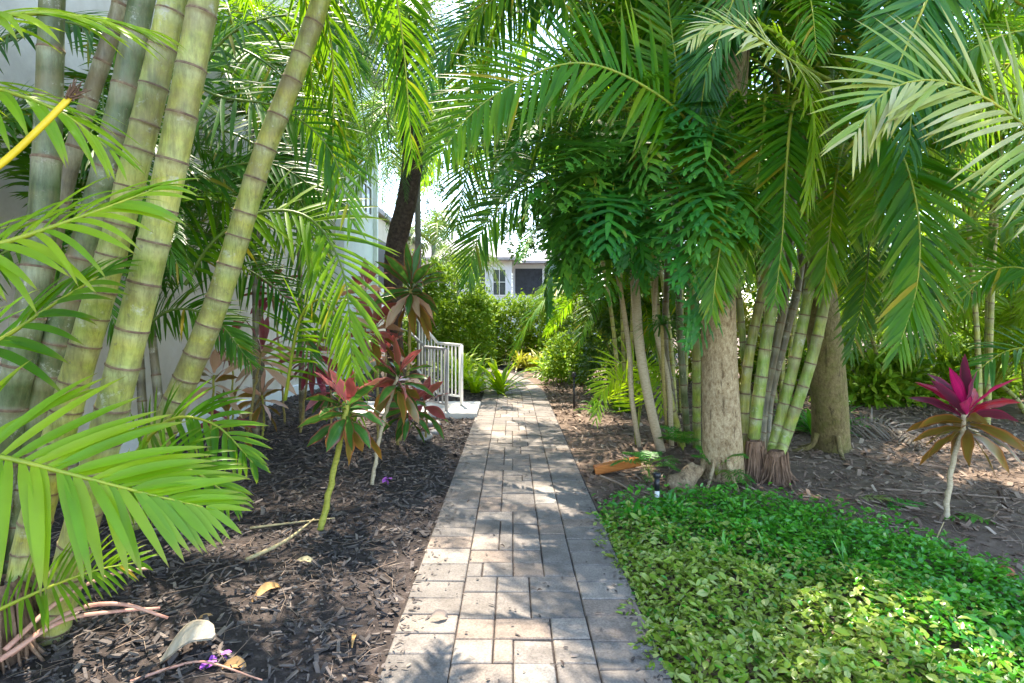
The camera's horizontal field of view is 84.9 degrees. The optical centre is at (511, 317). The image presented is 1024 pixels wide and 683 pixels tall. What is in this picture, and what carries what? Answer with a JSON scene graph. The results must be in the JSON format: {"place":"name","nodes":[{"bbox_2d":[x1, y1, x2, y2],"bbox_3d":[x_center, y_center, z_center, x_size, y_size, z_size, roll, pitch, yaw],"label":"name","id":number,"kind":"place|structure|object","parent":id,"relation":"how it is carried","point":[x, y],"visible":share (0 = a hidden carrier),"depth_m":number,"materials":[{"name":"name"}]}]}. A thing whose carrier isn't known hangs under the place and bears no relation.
{"place":"outdoors","nodes":[
{"label":"outdoors","id":0,"kind":"place"},
{"bbox_2d":[0,348,523,682],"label":"mulch ground","id":1,"kind":"structure","parent":0,"point":[257,661],"depth_m":3.12,"materials":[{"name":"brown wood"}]},
{"bbox_2d":[0,7,300,499],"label":"cane palm","id":2,"kind":"object","parent":1,"relation":"on","point":[22,168],"visible":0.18,"depth_m":4.35,"materials":[{"name":"green plant"}]},
{"bbox_2d":[160,620,214,664],"bbox_3d":[-1.379,1.384,2.422,0.201,0.134,0.181,0,0,0],"label":"palm sheath","id":3,"kind":"object","parent":1,"relation":"on","point":[196,630],"visible":1,"depth_m":2.37,"materials":[{"name":"beige plant"}]},
{"bbox_2d":[0,0,386,462],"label":"stucco building","id":4,"kind":"structure","parent":1,"relation":"on","point":[19,69],"depth_m":6.99,"materials":[{"name":"white paint"}]},
{"bbox_2d":[360,152,371,215],"bbox_3d":[-3.830,-3.490,14.700,0.060,1.570,1.070,0,0,0],"label":"window","id":5,"kind":"structure","parent":4,"relation":"in","point":[367,187],"depth_m":14.68,"materials":[{"name":"white glass"}]},
{"bbox_2d":[130,660,262,681],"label":"twig","id":6,"kind":"object","parent":1,"relation":"on","point":[187,663],"visible":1,"depth_m":2.29,"materials":[{"name":"brown wood"}]},
{"bbox_2d":[199,650,231,669],"bbox_3d":[-1.261,1.447,2.359,0.075,0.045,0.127,0,0,33],"label":"fallen petal","id":7,"kind":"object","parent":1,"relation":"on","point":[202,665],"visible":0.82,"depth_m":2.38,"materials":[{"name":"purple plant"}]},
{"bbox_2d":[191,349,241,457],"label":"cordyline","id":8,"kind":"object","parent":1,"relation":"on","point":[215,361],"visible":0.47,"depth_m":5.48,"materials":[{"name":"red plant"}]},
{"bbox_2d":[0,0,440,673],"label":"cane palm","id":9,"kind":"object","parent":1,"relation":"on","point":[46,372],"visible":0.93,"depth_m":2.38,"materials":[{"name":"green plant"}]},
{"bbox_2d":[200,385,255,446],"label":"cordyline","id":10,"kind":"object","parent":1,"relation":"on","point":[228,406],"visible":0.39,"depth_m":5.92,"materials":[{"name":"green plant"}]},
{"bbox_2d":[222,656,245,668],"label":"fallen leaf","id":11,"kind":"object","parent":1,"relation":"on","point":[235,661],"visible":0.84,"depth_m":2.33,"materials":[{"name":"plant"}]},
{"bbox_2d":[219,317,251,429],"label":"cordyline","id":12,"kind":"object","parent":1,"relation":"on","point":[237,327],"visible":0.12,"depth_m":7.16,"materials":[{"name":"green plant"}]},
{"bbox_2d":[223,317,301,444],"bbox_3d":[-2.669,0.733,5.903,0.785,1.526,0.796,0,0,23],"label":"cordyline","id":13,"kind":"object","parent":1,"relation":"on","point":[263,332],"visible":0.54,"depth_m":5.93,"materials":[{"name":"red plant"}]},
{"bbox_2d":[238,369,288,436],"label":"cordyline","id":14,"kind":"object","parent":1,"relation":"on","point":[263,392],"visible":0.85,"depth_m":6.90,"materials":[{"name":"green plant"}]},
{"bbox_2d":[251,582,279,601],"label":"fallen leaf","id":15,"kind":"object","parent":1,"relation":"on","point":[264,587],"visible":0.95,"depth_m":2.92,"materials":[{"name":"yellow plant"}]},
{"bbox_2d":[184,0,362,435],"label":"cane palm","id":16,"kind":"object","parent":1,"relation":"on","point":[236,16],"visible":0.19,"depth_m":6.86,"materials":[{"name":"green plant"}]},
{"bbox_2d":[244,265,302,423],"bbox_3d":[-3.091,0.373,7.223,0.682,2.239,0.866,0,0,0],"label":"cordyline","id":17,"kind":"object","parent":1,"relation":"on","point":[277,334],"visible":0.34,"depth_m":7.26,"materials":[{"name":"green plant"}]},
{"bbox_2d":[245,518,313,561],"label":"twig","id":18,"kind":"object","parent":1,"relation":"on","point":[260,553],"visible":1,"depth_m":3.46,"materials":[{"name":"beige wood"}]},
{"bbox_2d":[250,518,334,528],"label":"twig","id":19,"kind":"object","parent":1,"relation":"on","point":[261,526],"visible":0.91,"depth_m":3.86,"materials":[{"name":"brown wood"}]},
{"bbox_2d":[278,333,343,432],"bbox_3d":[-2.488,0.826,6.876,0.806,1.343,0.781,0,0,0],"label":"cordyline","id":20,"kind":"object","parent":1,"relation":"on","point":[312,378],"visible":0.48,"depth_m":6.89,"materials":[{"name":"red plant"}]},
{"bbox_2d":[305,359,344,423],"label":"cordyline","id":21,"kind":"object","parent":1,"relation":"on","point":[316,404],"visible":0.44,"depth_m":6.66,"materials":[{"name":"red plant"}]},
{"bbox_2d":[297,369,387,529],"bbox_3d":[-1.194,0.929,3.961,0.599,1.131,0.642,0,0,0],"label":"cordyline","id":22,"kind":"object","parent":1,"relation":"on","point":[353,434],"visible":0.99,"depth_m":3.90,"materials":[{"name":"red plant"}]},
{"bbox_2d":[119,0,582,529],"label":"cane palm","id":23,"kind":"object","parent":1,"relation":"on","point":[208,323],"visible":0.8,"depth_m":4.08,"materials":[{"name":"green plant"}]},
{"bbox_2d":[328,370,373,421],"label":"cordyline","id":24,"kind":"object","parent":1,"relation":"on","point":[338,396],"visible":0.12,"depth_m":7.26,"materials":[{"name":"red plant"}]},
{"bbox_2d":[336,258,393,419],"bbox_3d":[-1.891,0.348,7.184,0.753,2.293,0.841,0,0,9],"label":"cordyline","id":25,"kind":"object","parent":1,"relation":"on","point":[367,281],"visible":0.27,"depth_m":7.23,"materials":[{"name":"green plant"}]},
{"bbox_2d":[345,290,407,438],"bbox_3d":[-1.452,0.593,6.025,0.787,1.803,0.845,0,0,0],"label":"cordyline","id":26,"kind":"object","parent":1,"relation":"on","point":[376,349],"visible":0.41,"depth_m":5.92,"materials":[{"name":"red plant"}]},
{"bbox_2d":[210,0,554,418],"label":"date palm","id":27,"kind":"object","parent":1,"relation":"on","point":[406,198],"visible":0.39,"depth_m":7.87,"materials":[{"name":"green plant"}]},
{"bbox_2d":[368,329,411,424],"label":"cordyline","id":28,"kind":"object","parent":1,"relation":"on","point":[386,361],"visible":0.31,"depth_m":7.29,"materials":[{"name":"red plant"}]},
{"bbox_2d":[378,207,424,358],"bbox_3d":[-8.525,-1.590,21.725,8.550,6.300,11.550,0,0,0],"label":"villa","id":29,"kind":"object","parent":1,"relation":"on","point":[382,233],"depth_m":18.88,"materials":[{"name":"beige paint"}]},
{"bbox_2d":[370,337,434,484],"bbox_3d":[-0.991,0.828,5.011,0.580,1.327,0.733,0,0,0],"label":"cordyline","id":30,"kind":"object","parent":1,"relation":"on","point":[394,391],"visible":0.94,"depth_m":4.99,"materials":[{"name":"red plant"}]},
{"bbox_2d":[380,383,434,445],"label":"cordyline","id":31,"kind":"object","parent":1,"relation":"on","point":[402,429],"visible":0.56,"depth_m":5.89,"materials":[{"name":"green plant"}]},
{"bbox_2d":[373,242,446,440],"bbox_3d":[-1.067,0.349,6.064,0.778,2.300,1.100,0,0,0],"label":"cordyline","id":32,"kind":"object","parent":1,"relation":"on","point":[414,301],"visible":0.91,"depth_m":5.83,"materials":[{"name":"green plant"}]},
{"bbox_2d":[341,401,480,418],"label":"pavement slab","id":33,"kind":"structure","parent":1,"relation":"on","point":[467,409],"depth_m":8.66,"materials":[{"name":"concrete"}]},
{"bbox_2d":[407,330,447,410],"bbox_3d":[-1.309,0.791,8.692,0.896,1.219,0.075,0,0,38],"label":"railing","id":34,"kind":"object","parent":33,"relation":"on","point":[434,348],"visible":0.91,"depth_m":8.54,"materials":[{"name":"grey metal"}]},
{"bbox_2d":[416,319,462,404],"bbox_3d":[-1.204,0.702,9.307,1.050,1.399,0.074,0,0,37],"label":"railing","id":35,"kind":"object","parent":33,"relation":"on","point":[460,346],"visible":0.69,"depth_m":9.13,"materials":[{"name":"white metal"}]},
{"bbox_2d":[378,148,458,225],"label":"palm tree","id":36,"kind":"object","parent":1,"relation":"on","point":[399,173],"visible":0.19,"depth_m":27.74,"materials":[{"name":"green plant"}]},
{"bbox_2d":[408,376,448,438],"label":"cordyline","id":37,"kind":"object","parent":1,"relation":"on","point":[436,411],"visible":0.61,"depth_m":6.38,"materials":[{"name":"red plant"}]},
{"bbox_2d":[334,74,535,378],"bbox_3d":[-2.262,-2.169,13.493,4.982,7.265,5.217,0,0,30],"label":"palm tree","id":38,"kind":"object","parent":1,"relation":"on","point":[417,222],"visible":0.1,"depth_m":12.14,"materials":[{"name":"green plant"}]},
{"bbox_2d":[381,249,500,372],"bbox_3d":[-1.928,-0.168,15.258,3.323,3.425,2.282,0,0,0],"label":"round bush","id":39,"kind":"object","parent":1,"relation":"on","point":[451,315],"visible":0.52,"depth_m":14.79,"materials":[{"name":"green plant"}]},
{"bbox_2d":[408,207,487,285],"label":"palm tree","id":40,"kind":"object","parent":1,"relation":"on","point":[436,224],"visible":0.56,"depth_m":24.62,"materials":[{"name":"green plant"}]},
{"bbox_2d":[420,342,496,380],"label":"strap lily","id":41,"kind":"object","parent":1,"relation":"on","point":[468,358],"visible":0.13,"depth_m":13.18,"materials":[{"name":"green plant"}]},
{"bbox_2d":[431,243,501,296],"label":"palm tree","id":42,"kind":"object","parent":1,"relation":"on","point":[446,256],"visible":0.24,"depth_m":22.70,"materials":[{"name":"green plant"}]},
{"bbox_2d":[447,252,510,305],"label":"palm tree","id":43,"kind":"object","parent":1,"relation":"on","point":[497,264],"visible":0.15,"depth_m":26.41,"materials":[{"name":"green plant"}]},
{"bbox_2d":[420,352,547,397],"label":"strap lily","id":44,"kind":"object","parent":1,"relation":"on","point":[476,382],"visible":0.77,"depth_m":10.83,"materials":[{"name":"green plant"}]},
{"bbox_2d":[375,366,672,682],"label":"path","id":45,"kind":"structure","parent":0,"point":[557,603],"depth_m":3.13,"materials":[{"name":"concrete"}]},
{"bbox_2d":[430,609,447,618],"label":"fallen leaf","id":46,"kind":"object","parent":45,"relation":"on","point":[439,613],"visible":1,"depth_m":2.71,"materials":[{"name":"beige plant"}]},
{"bbox_2d":[376,393,668,682],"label":"path debris","id":47,"kind":"object","parent":45,"relation":"on","point":[572,655],"visible":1,"depth_m":2.95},
{"bbox_2d":[348,0,1022,317],"label":"sky","id":48,"kind":"structure","parent":0,"point":[436,203],"materials":[{"name":"white"}]},
{"bbox_2d":[522,336,1023,682],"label":"earth ground","id":49,"kind":"structure","parent":0,"point":[984,534],"depth_m":4.99,"materials":[{"name":"brown soil"}]},
{"bbox_2d":[402,288,613,366],"bbox_3d":[0.122,0.271,17.603,7.505,2.601,2.270,0,0,0],"label":"hedge","id":50,"kind":"object","parent":49,"relation":"on","point":[518,311],"visible":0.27,"depth_m":17.24,"materials":[{"name":"green plant"}]},
{"bbox_2d":[421,239,595,340],"bbox_3d":[-0.500,-1.615,36.050,13.000,6.450,9.500,0,0,0],"label":"garden villa","id":51,"kind":"object","parent":49,"relation":"on","point":[527,275],"visible":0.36,"depth_m":33.20,"materials":[{"name":"white paint"}]},
{"bbox_2d":[492,268,506,295],"bbox_3d":[-0.720,-2.040,31.980,0.820,1.570,0.060,0,0,0],"label":"window","id":52,"kind":"structure","parent":51,"relation":"in","point":[502,280],"depth_m":31.99,"materials":[{"name":"white glass"}]},
{"bbox_2d":[469,90,571,325],"bbox_3d":[2.463,-4.603,25.700,9.092,12.136,6.960,0,0,-38],"label":"broadleaf tree","id":53,"kind":"object","parent":49,"relation":"on","point":[532,245],"visible":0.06,"depth_m":26.03,"materials":[{"name":"green plant"}]},
{"bbox_2d":[498,346,555,371],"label":"yellow lily","id":54,"kind":"object","parent":49,"relation":"on","point":[524,364],"visible":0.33,"depth_m":15.95,"materials":[{"name":"yellow plant"}]},
{"bbox_2d":[522,349,573,378],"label":"leafy clump","id":55,"kind":"object","parent":49,"relation":"on","point":[540,364],"visible":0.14,"depth_m":14.28,"materials":[{"name":"green plant"}]},
{"bbox_2d":[532,327,605,384],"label":"shrub","id":56,"kind":"object","parent":49,"relation":"on","point":[560,345],"visible":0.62,"depth_m":12.49,"materials":[{"name":"green plant"}]},
{"bbox_2d":[480,105,703,365],"bbox_3d":[2.102,-2.350,13.013,4.462,7.684,5.177,0,0,45],"label":"cane palm","id":57,"kind":"object","parent":49,"relation":"on","point":[531,178],"depth_m":12.54,"materials":[{"name":"green plant"}]},
{"bbox_2d":[505,220,686,393],"bbox_3d":[1.856,-0.451,10.869,3.612,3.899,3.986,0,0,12],"label":"cane palm","id":58,"kind":"object","parent":49,"relation":"on","point":[596,308],"visible":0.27,"depth_m":9.95,"materials":[{"name":"green plant"}]},
{"bbox_2d":[574,394,641,413],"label":"leafy clump","id":59,"kind":"object","parent":49,"relation":"on","point":[615,408],"visible":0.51,"depth_m":8.64,"materials":[{"name":"green plant"}]},
{"bbox_2d":[593,456,640,474],"bbox_3d":[1.000,1.405,5.335,0.443,0.166,0.100,0,0,0],"label":"board","id":60,"kind":"object","parent":49,"relation":"on","point":[602,468],"visible":0.7,"depth_m":5.29,"materials":[{"name":"orange wood"}]},
{"bbox_2d":[584,336,675,444],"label":"palm seedling","id":61,"kind":"object","parent":49,"relation":"on","point":[654,378],"visible":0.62,"depth_m":6.23,"materials":[{"name":"green plant"}]},
{"bbox_2d":[489,0,771,403],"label":"cane palm","id":62,"kind":"object","parent":49,"relation":"on","point":[614,340],"visible":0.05,"depth_m":9.17,"materials":[{"name":"green plant"}]},
{"bbox_2d":[561,217,700,395],"bbox_3d":[2.701,-0.396,10.554,3.504,3.994,2.610,0,0,-17],"label":"path shrub","id":63,"kind":"object","parent":49,"relation":"on","point":[593,345],"visible":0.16,"depth_m":10.22,"materials":[{"name":"green plant"}]},
{"bbox_2d":[403,0,872,447],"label":"cane palm","id":64,"kind":"object","parent":49,"relation":"on","point":[600,24],"visible":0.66,"depth_m":5.52,"materials":[{"name":"leaf"},{"name":"green cane"},{"name":"brown cane"}]},
{"bbox_2d":[609,450,679,481],"bbox_3d":[1.275,1.315,5.082,0.560,0.207,0.637,0,0,-28],"label":"sprout","id":65,"kind":"object","parent":49,"relation":"on","point":[641,455],"visible":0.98,"depth_m":5.10,"materials":[{"name":"green plant"}]},
{"bbox_2d":[653,472,660,497],"bbox_3d":[1.144,1.355,4.420,0.064,0.272,0.062,0,0,0],"label":"path light","id":66,"kind":"object","parent":49,"relation":"on","point":[657,476],"visible":0.83,"depth_m":4.40,"materials":[{"name":"black plastic"}]},
{"bbox_2d":[568,0,750,490],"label":"tree","id":67,"kind":"object","parent":49,"relation":"on","point":[722,440],"visible":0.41,"depth_m":4.96,"materials":[{"name":"beige plant"}]},
{"bbox_2d":[636,314,684,442],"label":"spiky plant","id":68,"kind":"object","parent":49,"relation":"on","point":[661,325],"visible":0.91,"depth_m":5.79,"materials":[{"name":"green plant"}]},
{"bbox_2d":[477,92,851,452],"bbox_3d":[1.272,-0.207,5.141,3.140,3.443,2.423,0,0,0],"label":"lobed philodendron","id":69,"kind":"object","parent":49,"relation":"on","point":[576,224],"visible":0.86,"depth_m":4.60,"materials":[{"name":"green plant"}]},
{"bbox_2d":[546,69,687,182],"bbox_3d":[1.046,-1.397,4.931,1.339,1.296,1.084,0,0,-35],"label":"lobed philodendron","id":70,"kind":"object","parent":69,"relation":"attached to","point":[589,123],"visible":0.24,"depth_m":4.83,"materials":[{"name":"green plant"}]},
{"bbox_2d":[540,10,788,412],"bbox_3d":[2.512,-1.634,8.642,4.402,6.249,3.779,0,0,0],"label":"cane palm","id":71,"kind":"object","parent":49,"relation":"on","point":[671,349],"visible":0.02,"depth_m":8.61,"materials":[{"name":"green plant"}]},
{"bbox_2d":[658,425,698,449],"bbox_3d":[1.749,1.275,6.000,0.454,0.254,0.650,0,0,27],"label":"sprout","id":72,"kind":"object","parent":49,"relation":"on","point":[681,439],"visible":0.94,"depth_m":5.93,"materials":[{"name":"green plant"}]},
{"bbox_2d":[666,462,703,496],"bbox_3d":[1.458,1.387,4.735,0.338,0.305,0.235,0,0,0],"label":"rock","id":73,"kind":"object","parent":49,"relation":"on","point":[690,473],"visible":0.79,"depth_m":4.69,"materials":[{"name":"grey stone"}]},
{"bbox_2d":[691,445,756,485],"bbox_3d":[1.869,1.302,4.961,0.558,0.241,0.568,0,0,24],"label":"sprout","id":74,"kind":"object","parent":49,"relation":"on","point":[698,447],"visible":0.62,"depth_m":4.88,"materials":[{"name":"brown plant"}]},
{"bbox_2d":[676,282,774,390],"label":"pale shrub","id":75,"kind":"object","parent":49,"relation":"on","point":[747,319],"visible":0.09,"depth_m":11.35,"materials":[{"name":"green plant"}]},
{"bbox_2d":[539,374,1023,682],"bbox_3d":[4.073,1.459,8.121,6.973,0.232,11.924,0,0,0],"label":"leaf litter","id":76,"kind":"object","parent":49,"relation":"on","point":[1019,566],"visible":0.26,"depth_m":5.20,"materials":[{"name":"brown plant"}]},
{"bbox_2d":[858,494,896,502],"bbox_3d":[2.918,1.421,4.399,0.335,0.047,0.215,0,0,20],"label":"clipping","id":77,"kind":"object","parent":76,"relation":"on","point":[875,497],"visible":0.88,"depth_m":4.40,"materials":[{"name":"green plant"}]},
{"bbox_2d":[887,496,926,508],"bbox_3d":[3.030,1.419,4.284,0.346,0.052,0.219,0,0,0],"label":"clipping","id":78,"kind":"object","parent":76,"relation":"on","point":[902,501],"visible":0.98,"depth_m":4.28,"materials":[{"name":"green plant"}]},
{"bbox_2d":[944,511,994,524],"bbox_3d":[3.234,1.421,3.961,0.337,0.052,0.209,0,0,0],"label":"clipping","id":79,"kind":"object","parent":76,"relation":"on","point":[974,519],"visible":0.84,"depth_m":3.96,"materials":[{"name":"green plant"}]},
{"bbox_2d":[561,0,1020,490],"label":"cane palm","id":80,"kind":"object","parent":49,"relation":"on","point":[816,30],"visible":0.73,"depth_m":4.36,"materials":[{"name":"green plant"}]},
{"bbox_2d":[567,250,1020,383],"bbox_3d":[9.640,-0.233,12.774,16.915,3.677,2.342,0,0,0],"label":"hedge","id":81,"kind":"object","parent":49,"relation":"on","point":[749,302],"visible":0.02,"depth_m":12.54,"materials":[{"name":"green plant"}]},
{"bbox_2d":[586,476,1023,682],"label":"ground cover","id":82,"kind":"object","parent":49,"relation":"on","point":[982,567],"visible":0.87,"depth_m":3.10,"materials":[{"name":"green plant"}]},
{"bbox_2d":[616,499,649,522],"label":"grass tuft","id":83,"kind":"object","parent":82,"relation":"on","point":[636,505],"visible":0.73,"depth_m":3.86,"materials":[{"name":"green plant"}]},
{"bbox_2d":[701,530,749,557],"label":"grass tuft","id":84,"kind":"object","parent":82,"relation":"on","point":[725,547],"visible":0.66,"depth_m":3.26,"materials":[{"name":"green plant"}]},
{"bbox_2d":[726,498,758,517],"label":"grass tuft","id":85,"kind":"object","parent":82,"relation":"on","point":[744,505],"visible":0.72,"depth_m":3.94,"materials":[{"name":"green plant"}]},
{"bbox_2d":[833,540,860,563],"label":"grass tuft","id":86,"kind":"object","parent":82,"relation":"on","point":[844,555],"visible":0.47,"depth_m":3.08,"materials":[{"name":"green plant"}]},
{"bbox_2d":[664,94,949,402],"bbox_3d":[4.848,-1.307,9.670,4.665,5.600,4.306,0,0,0],"label":"cane palm","id":87,"kind":"object","parent":49,"relation":"on","point":[782,376],"visible":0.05,"depth_m":9.52,"materials":[{"name":"green plant"}]},
{"bbox_2d":[738,296,888,391],"bbox_3d":[6.385,0.454,11.394,3.638,2.266,1.767,0,0,-14],"label":"yellow shrub","id":88,"kind":"object","parent":49,"relation":"on","point":[843,325],"visible":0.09,"depth_m":11.26,"materials":[{"name":"green plant"}]},
{"bbox_2d":[782,8,851,460],"bbox_3d":[2.944,-2.805,5.550,4.976,8.824,2.970,0,0,18],"label":"tree","id":89,"kind":"object","parent":49,"relation":"on","point":[830,425],"visible":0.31,"depth_m":5.96,"materials":[{"name":"brown plant"}]},
{"bbox_2d":[773,398,869,436],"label":"leafy clump","id":90,"kind":"object","parent":49,"relation":"on","point":[807,421],"visible":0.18,"depth_m":7.11,"materials":[{"name":"green plant"}]},
{"bbox_2d":[760,127,1012,397],"bbox_3d":[6.688,-0.872,9.605,4.221,4.731,3.404,0,0,-21],"label":"cane palm","id":91,"kind":"object","parent":49,"relation":"on","point":[948,344],"visible":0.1,"depth_m":8.95,"materials":[{"name":"green plant"}]},
{"bbox_2d":[849,407,928,447],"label":"dead frond","id":92,"kind":"object","parent":49,"relation":"on","point":[900,436],"visible":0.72,"depth_m":6.68,"materials":[{"name":"brown plant"}]},
{"bbox_2d":[808,340,1021,409],"bbox_3d":[6.665,0.995,9.475,3.650,1.289,1.616,0,0,-11],"label":"broadleaf shrub","id":93,"kind":"object","parent":49,"relation":"on","point":[897,387],"visible":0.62,"depth_m":9.14,"materials":[{"name":"green plant"}]},
{"bbox_2d":[807,0,1023,390],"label":"cane palm","id":94,"kind":"object","parent":49,"relation":"on","point":[887,106],"visible":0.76,"depth_m":3.48,"materials":[{"name":"green plant"}]},
{"bbox_2d":[840,40,1022,346],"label":"broadleaf tree","id":95,"kind":"object","parent":49,"relation":"on","point":[982,194],"visible":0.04,"depth_m":14.44,"materials":[{"name":"green plant"}]},
{"bbox_2d":[841,0,1023,424],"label":"cane palm","id":96,"kind":"object","parent":49,"relation":"on","point":[982,390],"visible":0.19,"depth_m":7.51,"materials":[{"name":"green plant"}]},
{"bbox_2d":[850,487,1023,499],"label":"twig","id":97,"kind":"object","parent":49,"relation":"on","point":[921,491],"visible":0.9,"depth_m":4.56,"materials":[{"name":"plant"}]},
{"bbox_2d":[906,355,1023,519],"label":"cordyline","id":98,"kind":"object","parent":49,"relation":"on","point":[960,394],"visible":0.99,"depth_m":3.98,"materials":[{"name":"purple plant"}]},
{"bbox_2d":[906,213,1023,413],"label":"cane palm","id":99,"kind":"object","parent":49,"relation":"on","point":[1014,308],"visible":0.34,"depth_m":8.55,"materials":[{"name":"green plant"}]},
{"bbox_2d":[947,300,1022,397],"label":"corner shrub","id":100,"kind":"object","parent":49,"relation":"on","point":[968,338],"visible":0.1,"depth_m":10.27,"materials":[{"name":"green plant"}]},
{"bbox_2d":[964,107,1023,299],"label":"cane palm","id":101,"kind":"object","parent":49,"relation":"on","point":[1016,282],"visible":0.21,"depth_m":6.97,"materials":[{"name":"green plant"}]},
{"label":"terrain","id":102,"kind":"structure","parent":0,"visible":0},
{"bbox_2d":[395,128,536,243],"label":"broadleaf tree","id":103,"kind":"object","parent":102,"relation":"on","point":[441,193],"visible":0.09,"depth_m":45.28,"materials":[{"name":"green plant"}]},
{"bbox_2d":[468,141,545,258],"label":"broadleaf tree","id":104,"kind":"object","parent":102,"relation":"on","point":[519,242],"visible":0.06,"depth_m":44.23,"materials":[{"name":"green plant"}]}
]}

